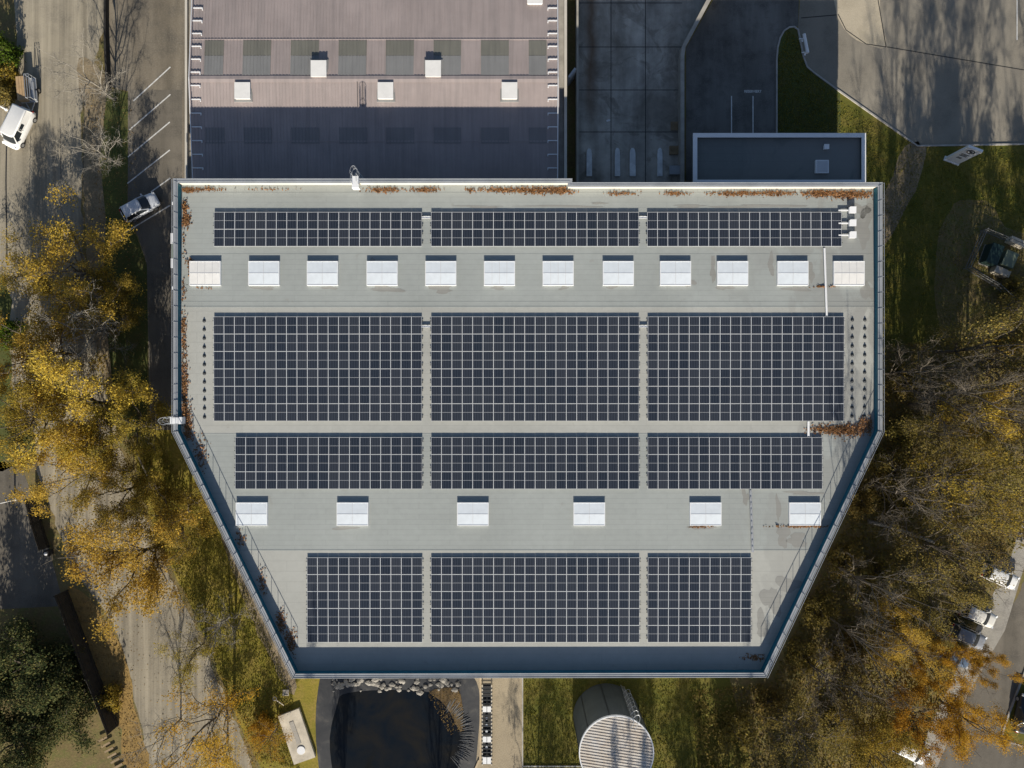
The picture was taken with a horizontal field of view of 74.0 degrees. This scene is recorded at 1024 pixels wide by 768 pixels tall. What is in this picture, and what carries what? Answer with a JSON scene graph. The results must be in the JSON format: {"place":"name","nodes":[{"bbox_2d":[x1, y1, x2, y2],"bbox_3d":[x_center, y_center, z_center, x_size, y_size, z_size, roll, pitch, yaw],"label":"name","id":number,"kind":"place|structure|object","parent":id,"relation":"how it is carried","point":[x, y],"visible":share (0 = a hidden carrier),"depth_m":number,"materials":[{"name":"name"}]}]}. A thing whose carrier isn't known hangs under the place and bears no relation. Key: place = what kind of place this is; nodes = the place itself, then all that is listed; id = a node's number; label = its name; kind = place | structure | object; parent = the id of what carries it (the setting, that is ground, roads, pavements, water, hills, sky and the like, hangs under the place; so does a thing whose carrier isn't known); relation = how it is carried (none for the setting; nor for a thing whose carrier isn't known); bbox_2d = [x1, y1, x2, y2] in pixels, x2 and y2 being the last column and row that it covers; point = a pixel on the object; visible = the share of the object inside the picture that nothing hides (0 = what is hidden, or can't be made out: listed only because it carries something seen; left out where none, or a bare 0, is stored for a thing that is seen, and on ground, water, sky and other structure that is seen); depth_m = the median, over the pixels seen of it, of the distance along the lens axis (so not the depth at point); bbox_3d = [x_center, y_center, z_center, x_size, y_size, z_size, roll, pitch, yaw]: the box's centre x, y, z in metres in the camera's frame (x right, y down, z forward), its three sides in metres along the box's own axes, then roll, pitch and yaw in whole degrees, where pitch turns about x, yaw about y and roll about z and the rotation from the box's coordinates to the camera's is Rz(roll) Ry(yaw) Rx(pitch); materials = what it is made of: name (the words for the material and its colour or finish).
{"place":"outdoors","nodes":[
{"label":"outdoors","id":0,"kind":"place"},
{"bbox_2d":[0,276,35,470],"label":"lawn across street","id":1,"kind":"structure","parent":0,"point":[5,303],"depth_m":76.49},
{"bbox_2d":[0,462,62,608],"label":"driveway","id":2,"kind":"structure","parent":0,"point":[21,584],"depth_m":76.49,"materials":[{"name":"asphalt"}]},
{"bbox_2d":[0,606,120,767],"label":"garden lawn","id":3,"kind":"structure","parent":0,"point":[47,620],"depth_m":76.49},
{"bbox_2d":[0,703,72,767],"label":"evergreen tree","id":4,"kind":"object","parent":3,"relation":"on","point":[17,757],"visible":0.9,"depth_m":72.37,"materials":[{"name":"green plant"}]},
{"bbox_2d":[0,609,78,717],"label":"evergreen tree","id":5,"kind":"object","parent":3,"relation":"on","point":[19,639],"visible":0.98,"depth_m":72.69,"materials":[{"name":"green plant"}]},
{"bbox_2d":[1,673,103,757],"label":"evergreen tree","id":6,"kind":"object","parent":3,"relation":"on","point":[85,703],"visible":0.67,"depth_m":73.39,"materials":[{"name":"green plant"}]},
{"bbox_2d":[66,586,148,767],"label":"leafy bank","id":7,"kind":"structure","parent":0,"point":[81,596],"depth_m":76.49,"materials":[{"name":"brown plant"}]},
{"bbox_2d":[53,590,118,734],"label":"timber fence","id":8,"kind":"object","parent":7,"relation":"on","point":[90,672],"visible":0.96,"depth_m":75.24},
{"bbox_2d":[100,90,147,438],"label":"verge grass","id":9,"kind":"structure","parent":0,"point":[124,261],"depth_m":76.49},
{"bbox_2d":[29,29,128,107],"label":"bare tree","id":10,"kind":"object","parent":9,"relation":"on","point":[94,88],"visible":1,"depth_m":71.33,"materials":[{"name":"grey plant"}]},
{"bbox_2d":[1,347,158,475],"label":"autumn tree","id":11,"kind":"object","parent":9,"relation":"on","point":[42,367],"visible":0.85,"depth_m":68.08,"materials":[{"name":"yellow plant"}]},
{"bbox_2d":[31,279,135,383],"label":"autumn tree","id":12,"kind":"object","parent":9,"relation":"on","point":[93,332],"visible":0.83,"depth_m":70.85,"materials":[{"name":"yellow plant"}]},
{"bbox_2d":[44,112,130,181],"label":"bare tree","id":13,"kind":"object","parent":9,"relation":"on","point":[102,155],"visible":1,"depth_m":71.83,"materials":[{"name":"grey plant"}]},
{"bbox_2d":[54,258,146,337],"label":"autumn tree","id":14,"kind":"object","parent":9,"relation":"on","point":[124,305],"visible":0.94,"depth_m":71.93,"materials":[{"name":"yellow plant"}]},
{"bbox_2d":[0,0,251,767],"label":"street","id":15,"kind":"structure","parent":0,"point":[52,26],"depth_m":76.50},
{"bbox_2d":[0,103,36,149],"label":"parked van","id":16,"kind":"object","parent":15,"relation":"on","point":[17,123],"visible":1,"depth_m":74.81,"materials":[{"name":"white paint"}]},
{"bbox_2d":[0,222,59,306],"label":"autumn tree","id":17,"kind":"object","parent":15,"relation":"on","point":[12,279],"visible":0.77,"depth_m":72.85,"materials":[{"name":"yellow plant"}]},
{"bbox_2d":[133,425,319,767],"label":"lawn beside street","id":18,"kind":"structure","parent":0,"point":[304,697],"depth_m":76.49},
{"bbox_2d":[49,367,172,487],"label":"autumn tree","id":19,"kind":"object","parent":18,"relation":"on","point":[125,426],"visible":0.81,"depth_m":69.49,"materials":[{"name":"yellow plant"}]},
{"bbox_2d":[56,443,168,542],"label":"autumn tree","id":20,"kind":"object","parent":18,"relation":"on","point":[134,501],"visible":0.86,"depth_m":69.97,"materials":[{"name":"yellow plant"}]},
{"bbox_2d":[29,500,202,642],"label":"autumn tree","id":21,"kind":"object","parent":18,"relation":"on","point":[152,578],"visible":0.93,"depth_m":68.95,"materials":[{"name":"yellow plant"}]},
{"bbox_2d":[92,468,218,576],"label":"autumn tree","id":22,"kind":"object","parent":18,"relation":"on","point":[180,497],"visible":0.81,"depth_m":70.57,"materials":[{"name":"yellow plant"}]},
{"bbox_2d":[150,623,223,695],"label":"autumn tree","id":23,"kind":"object","parent":18,"relation":"on","point":[188,667],"visible":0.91,"depth_m":72.65,"materials":[{"name":"yellow plant"}]},
{"bbox_2d":[138,675,259,767],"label":"autumn tree","id":24,"kind":"object","parent":18,"relation":"on","point":[212,743],"visible":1,"depth_m":68.41,"materials":[{"name":"yellow plant"}]},
{"bbox_2d":[171,592,255,671],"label":"bare tree","id":25,"kind":"object","parent":18,"relation":"on","point":[219,624],"visible":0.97,"depth_m":72.34,"materials":[{"name":"brown plant"}]},
{"bbox_2d":[221,535,296,694],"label":"bare earth strip","id":26,"kind":"object","parent":18,"relation":"on","point":[288,679],"visible":0.58,"depth_m":76.49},
{"bbox_2d":[238,712,294,767],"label":"autumn tree","id":27,"kind":"object","parent":18,"relation":"on","point":[269,738],"visible":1,"depth_m":73.50,"materials":[{"name":"yellow plant"}]},
{"bbox_2d":[278,707,315,764],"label":"concrete slab","id":28,"kind":"structure","parent":18,"relation":"on","point":[300,747],"depth_m":76.15,"materials":[{"name":"beige concrete"}]},
{"bbox_2d":[330,690,463,767],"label":"pond water","id":29,"kind":"structure","parent":0,"point":[391,729],"depth_m":76.47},
{"bbox_2d":[474,678,521,767],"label":"gravel path","id":30,"kind":"structure","parent":0,"point":[506,722],"depth_m":76.50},
{"bbox_2d":[481,684,491,764],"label":"drain trough","id":31,"kind":"object","parent":30,"relation":"on","point":[486,722],"visible":1,"depth_m":76.20,"materials":[{"name":"metal"}]},
{"bbox_2d":[0,0,1023,767],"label":"ground","id":32,"kind":"structure","parent":0,"point":[8,28],"depth_m":76.50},
{"bbox_2d":[0,374,66,478],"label":"autumn tree","id":33,"kind":"object","parent":32,"relation":"on","point":[10,418],"visible":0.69,"depth_m":69.80,"materials":[{"name":"yellow plant"}]},
{"bbox_2d":[0,296,108,410],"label":"autumn tree","id":34,"kind":"object","parent":32,"relation":"on","point":[21,341],"visible":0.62,"depth_m":71.09,"materials":[{"name":"yellow plant"}]},
{"bbox_2d":[0,416,122,529],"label":"autumn tree","id":35,"kind":"object","parent":32,"relation":"on","point":[84,465],"visible":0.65,"depth_m":68.70,"materials":[{"name":"yellow plant"}]},
{"bbox_2d":[0,180,147,346],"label":"autumn tree","id":36,"kind":"object","parent":32,"relation":"on","point":[119,234],"visible":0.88,"depth_m":71.98,"materials":[{"name":"yellow plant"}]},
{"bbox_2d":[77,57,120,420],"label":"verge earth","id":37,"kind":"structure","parent":32,"relation":"on","point":[92,190],"depth_m":76.49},
{"bbox_2d":[109,0,184,427],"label":"parking strip","id":38,"kind":"object","parent":32,"relation":"on","point":[146,43],"visible":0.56,"depth_m":76.49,"materials":[{"name":"asphalt"}]},
{"bbox_2d":[128,90,181,429],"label":"service lane patch","id":39,"kind":"object","parent":38,"relation":"on","point":[154,234],"visible":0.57,"depth_m":76.48,"materials":[{"name":"asphalt"}]},
{"bbox_2d":[119,192,160,222],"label":"parked car","id":40,"kind":"object","parent":39,"relation":"on","point":[135,209],"visible":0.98,"depth_m":75.39,"materials":[{"name":"silver metal"}]},
{"bbox_2d":[185,0,566,177],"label":"pitched hall","id":41,"kind":"structure","parent":32,"relation":"on","point":[379,88],"depth_m":70.64,"materials":[{"name":"pink metal"}]},
{"bbox_2d":[316,678,479,767],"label":"pond liner","id":42,"kind":"object","parent":32,"relation":"on","point":[328,698],"visible":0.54,"depth_m":76.48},
{"bbox_2d":[158,165,884,678],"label":"flat roofed hall","id":43,"kind":"structure","parent":32,"relation":"on","point":[288,531],"depth_m":67.97,"materials":[{"name":"concrete"}]},
{"bbox_2d":[212,317,422,420],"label":"solar array","id":44,"kind":"object","parent":43,"relation":"on","point":[372,367],"visible":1,"depth_m":67.82,"materials":[{"name":"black glass"}]},
{"bbox_2d":[213,212,422,245],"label":"solar array","id":45,"kind":"object","parent":43,"relation":"on","point":[298,228],"visible":1,"depth_m":67.87,"materials":[{"name":"black glass"}]},
{"bbox_2d":[234,437,423,488],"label":"solar array","id":46,"kind":"object","parent":43,"relation":"on","point":[325,472],"visible":1,"depth_m":67.84,"materials":[{"name":"black glass"}]},
{"bbox_2d":[306,557,423,641],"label":"solar array","id":47,"kind":"object","parent":43,"relation":"on","point":[392,586],"visible":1,"depth_m":67.82,"materials":[{"name":"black glass"}]},
{"bbox_2d":[181,186,873,661],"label":"roof leaf litter","id":48,"kind":"object","parent":43,"relation":"on","point":[839,428],"visible":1,"depth_m":67.99,"materials":[{"name":"brown plant"}]},
{"bbox_2d":[430,317,639,420],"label":"solar array","id":49,"kind":"object","parent":43,"relation":"on","point":[579,350],"visible":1,"depth_m":67.82,"materials":[{"name":"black glass"}]},
{"bbox_2d":[430,212,639,245],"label":"solar array","id":50,"kind":"object","parent":43,"relation":"on","point":[524,228],"visible":1,"depth_m":67.87,"materials":[{"name":"black glass"}]},
{"bbox_2d":[430,437,639,488],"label":"solar array","id":51,"kind":"object","parent":43,"relation":"on","point":[525,472],"visible":1,"depth_m":67.84,"materials":[{"name":"black glass"}]},
{"bbox_2d":[430,557,640,641],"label":"solar array","id":52,"kind":"object","parent":43,"relation":"on","point":[600,602],"visible":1,"depth_m":67.82,"materials":[{"name":"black glass"}]},
{"bbox_2d":[646,557,752,641],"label":"solar array","id":53,"kind":"object","parent":43,"relation":"on","point":[681,608],"visible":1,"depth_m":67.82,"materials":[{"name":"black glass"}]},
{"bbox_2d":[646,437,822,488],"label":"solar array","id":54,"kind":"object","parent":43,"relation":"on","point":[744,472],"visible":1,"depth_m":67.84,"materials":[{"name":"black glass"}]},
{"bbox_2d":[646,212,842,245],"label":"solar array","id":55,"kind":"object","parent":43,"relation":"on","point":[746,228],"visible":1,"depth_m":67.87,"materials":[{"name":"black glass"}]},
{"bbox_2d":[646,317,844,420],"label":"solar array","id":56,"kind":"object","parent":43,"relation":"on","point":[714,379],"visible":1,"depth_m":67.82,"materials":[{"name":"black glass"}]},
{"bbox_2d":[71,91,1022,767],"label":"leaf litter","id":57,"kind":"object","parent":32,"relation":"on","point":[429,691],"visible":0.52,"depth_m":76.46,"materials":[{"name":"brown plant"}]},
{"bbox_2d":[139,30,1023,767],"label":"grass","id":58,"kind":"structure","parent":32,"relation":"on","point":[965,180],"depth_m":76.44,"materials":[{"name":"green"}]},
{"bbox_2d":[523,678,751,767],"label":"lawn by tank","id":59,"kind":"structure","parent":32,"relation":"on","point":[709,684],"depth_m":76.50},
{"bbox_2d":[573,683,653,767],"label":"round tank","id":60,"kind":"object","parent":59,"relation":"on","point":[611,730],"visible":1,"depth_m":68.95,"materials":[{"name":"metal"}]},
{"bbox_2d":[713,706,761,758],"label":"shrub","id":61,"kind":"object","parent":59,"relation":"on","point":[739,726],"visible":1,"depth_m":74.98,"materials":[{"name":"green plant"}]},
{"bbox_2d":[578,0,705,181],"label":"loading yard","id":62,"kind":"structure","parent":32,"relation":"on","point":[611,60],"depth_m":76.50,"materials":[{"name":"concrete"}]},
{"bbox_2d":[678,0,710,181],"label":"retaining wall","id":63,"kind":"structure","parent":62,"relation":"on","point":[681,104],"depth_m":75.30,"materials":[{"name":"concrete"}]},
{"bbox_2d":[752,684,792,728],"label":"shrub","id":64,"kind":"object","parent":32,"relation":"on","point":[779,702],"visible":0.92,"depth_m":75.44,"materials":[{"name":"green plant"}]},
{"bbox_2d":[692,133,865,181],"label":"flat annex","id":65,"kind":"object","parent":32,"relation":"on","point":[778,157],"visible":0.86,"depth_m":70.88,"materials":[{"name":"concrete"}]},
{"bbox_2d":[783,637,826,680],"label":"shrub","id":66,"kind":"object","parent":32,"relation":"on","point":[800,658],"visible":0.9,"depth_m":75.20,"materials":[{"name":"green plant"}]},
{"bbox_2d":[751,684,864,767],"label":"autumn tree","id":67,"kind":"object","parent":32,"relation":"on","point":[796,710],"visible":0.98,"depth_m":70.61,"materials":[{"name":"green plant"}]},
{"bbox_2d":[802,589,841,630],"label":"shrub","id":68,"kind":"object","parent":32,"relation":"on","point":[825,603],"visible":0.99,"depth_m":74.98,"materials":[{"name":"green plant"}]},
{"bbox_2d":[824,539,865,580],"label":"shrub","id":69,"kind":"object","parent":32,"relation":"on","point":[846,556],"visible":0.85,"depth_m":74.99,"materials":[{"name":"green plant"}]},
{"bbox_2d":[800,634,892,733],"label":"bare tree","id":70,"kind":"object","parent":32,"relation":"on","point":[826,680],"visible":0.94,"depth_m":70.31,"materials":[{"name":"brown plant"}]},
{"bbox_2d":[690,336,1023,767],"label":"undergrowth","id":71,"kind":"object","parent":32,"relation":"on","point":[790,672],"visible":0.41,"depth_m":76.21,"materials":[{"name":"brown plant"}]},
{"bbox_2d":[832,651,915,745],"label":"autumn tree","id":72,"kind":"object","parent":32,"relation":"on","point":[861,701],"visible":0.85,"depth_m":71.42,"materials":[{"name":"orange plant"}]},
{"bbox_2d":[821,604,942,724],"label":"bare tree","id":73,"kind":"object","parent":32,"relation":"on","point":[850,634],"visible":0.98,"depth_m":65.08,"materials":[{"name":"brown plant"}]},
{"bbox_2d":[826,707,940,767],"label":"autumn tree","id":74,"kind":"object","parent":32,"relation":"on","point":[873,746],"visible":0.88,"depth_m":68.92,"materials":[{"name":"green plant"}]},
{"bbox_2d":[867,445,917,495],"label":"shrub","id":75,"kind":"object","parent":32,"relation":"on","point":[885,467],"visible":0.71,"depth_m":74.84,"materials":[{"name":"green plant"}]},
{"bbox_2d":[776,26,1023,146],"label":"island kerb","id":76,"kind":"structure","parent":32,"relation":"on","point":[851,99],"depth_m":76.38,"materials":[{"name":"concrete"}]},
{"bbox_2d":[826,549,985,650],"bbox_3d":[35.979,19.944,66.278,9.402,20.767,8.276,-11,90,0],"label":"bare tree","id":77,"kind":"object","parent":32,"relation":"on","point":[887,593],"visible":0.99,"depth_m":64.11,"materials":[{"name":"brown plant"}]},
{"bbox_2d":[798,0,1023,144],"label":"car park","id":78,"kind":"structure","parent":32,"relation":"on","point":[922,98],"depth_m":76.49,"materials":[{"name":"asphalt"}]},
{"bbox_2d":[834,0,885,48],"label":"sandy patch","id":79,"kind":"object","parent":78,"relation":"on","point":[861,19],"visible":1,"depth_m":76.49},
{"bbox_2d":[865,591,957,686],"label":"autumn tree","id":80,"kind":"object","parent":32,"relation":"on","point":[907,630],"visible":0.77,"depth_m":69.63,"materials":[{"name":"yellow plant"}]},
{"bbox_2d":[859,445,983,554],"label":"bare tree","id":81,"kind":"object","parent":32,"relation":"on","point":[882,487],"visible":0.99,"depth_m":67.71,"materials":[{"name":"brown plant"}]},
{"bbox_2d":[882,679,978,767],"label":"autumn tree","id":82,"kind":"object","parent":32,"relation":"on","point":[943,724],"visible":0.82,"depth_m":70.47,"materials":[{"name":"orange plant"}]},
{"bbox_2d":[883,330,1000,419],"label":"bare tree","id":83,"kind":"object","parent":32,"relation":"on","point":[913,372],"visible":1,"depth_m":67.64,"materials":[{"name":"brown plant"}]},
{"bbox_2d":[900,633,985,709],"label":"autumn tree","id":84,"kind":"object","parent":32,"relation":"on","point":[948,662],"visible":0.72,"depth_m":70.24,"materials":[{"name":"orange plant"}]},
{"bbox_2d":[890,562,998,652],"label":"autumn tree","id":85,"kind":"object","parent":32,"relation":"on","point":[930,592],"visible":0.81,"depth_m":69.78,"materials":[{"name":"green plant"}]},
{"bbox_2d":[888,390,1009,476],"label":"autumn tree","id":86,"kind":"object","parent":32,"relation":"on","point":[914,429],"visible":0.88,"depth_m":66.70,"materials":[{"name":"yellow plant"}]},
{"bbox_2d":[885,508,1015,610],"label":"autumn tree","id":87,"kind":"object","parent":32,"relation":"on","point":[929,556],"visible":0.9,"depth_m":68.33,"materials":[{"name":"yellow plant"}]},
{"bbox_2d":[893,348,1023,438],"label":"bare tree","id":88,"kind":"object","parent":32,"relation":"on","point":[963,389],"visible":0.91,"depth_m":64.14,"materials":[{"name":"brown plant"}]},
{"bbox_2d":[898,426,1023,542],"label":"autumn tree","id":89,"kind":"object","parent":32,"relation":"on","point":[963,487],"visible":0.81,"depth_m":65.74,"materials":[{"name":"yellow plant"}]},
{"bbox_2d":[907,353,1023,455],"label":"bare tree","id":90,"kind":"object","parent":32,"relation":"on","point":[975,418],"visible":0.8,"depth_m":64.19,"materials":[{"name":"brown plant"}]},
{"bbox_2d":[914,521,1023,767],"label":"parking bay","id":91,"kind":"object","parent":32,"relation":"on","point":[996,632],"visible":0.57,"depth_m":76.49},
{"bbox_2d":[925,298,1023,401],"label":"autumn tree","id":92,"kind":"object","parent":32,"relation":"on","point":[993,318],"visible":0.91,"depth_m":67.31,"materials":[{"name":"yellow plant"}]},
{"bbox_2d":[931,377,1023,469],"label":"autumn tree","id":93,"kind":"object","parent":32,"relation":"on","point":[999,421],"visible":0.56,"depth_m":66.67,"materials":[{"name":"yellow plant"}]},
{"bbox_2d":[933,686,1023,762],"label":"autumn tree","id":94,"kind":"object","parent":32,"relation":"on","point":[962,734],"visible":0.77,"depth_m":69.87,"materials":[{"name":"orange plant"}]},
{"bbox_2d":[939,493,1023,576],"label":"autumn tree","id":95,"kind":"object","parent":32,"relation":"on","point":[984,538],"visible":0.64,"depth_m":67.62,"materials":[{"name":"yellow plant"}]},
{"bbox_2d":[948,444,1023,534],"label":"autumn tree","id":96,"kind":"object","parent":32,"relation":"on","point":[1017,479],"visible":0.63,"depth_m":68.27,"materials":[{"name":"yellow plant"}]},
{"bbox_2d":[952,644,1023,693],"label":"autumn tree","id":97,"kind":"object","parent":32,"relation":"on","point":[977,664],"visible":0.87,"depth_m":71.06,"materials":[{"name":"orange plant"}]},
{"bbox_2d":[967,290,1023,391],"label":"autumn tree","id":98,"kind":"object","parent":32,"relation":"on","point":[1004,311],"visible":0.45,"depth_m":67.35,"materials":[{"name":"yellow plant"}]},
{"bbox_2d":[686,0,798,181],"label":"access road","id":99,"kind":"structure","parent":0,"point":[731,48],"depth_m":76.50,"materials":[{"name":"asphalt"}]},
{"bbox_2d":[778,28,840,132],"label":"grass island","id":100,"kind":"structure","parent":0,"point":[794,32],"depth_m":76.49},
{"bbox_2d":[883,142,925,244],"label":"worn path","id":101,"kind":"structure","parent":0,"point":[900,176],"depth_m":76.49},
{"bbox_2d":[840,93,1023,344],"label":"lawn by car park","id":102,"kind":"structure","parent":0,"point":[884,129],"depth_m":76.50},
{"bbox_2d":[934,200,1023,346],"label":"trodden earth","id":103,"kind":"structure","parent":102,"relation":"on","point":[972,291],"depth_m":76.49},
{"bbox_2d":[938,582,1023,767],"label":"back street","id":104,"kind":"structure","parent":0,"point":[1010,643],"depth_m":76.50,"materials":[{"name":"asphalt"}]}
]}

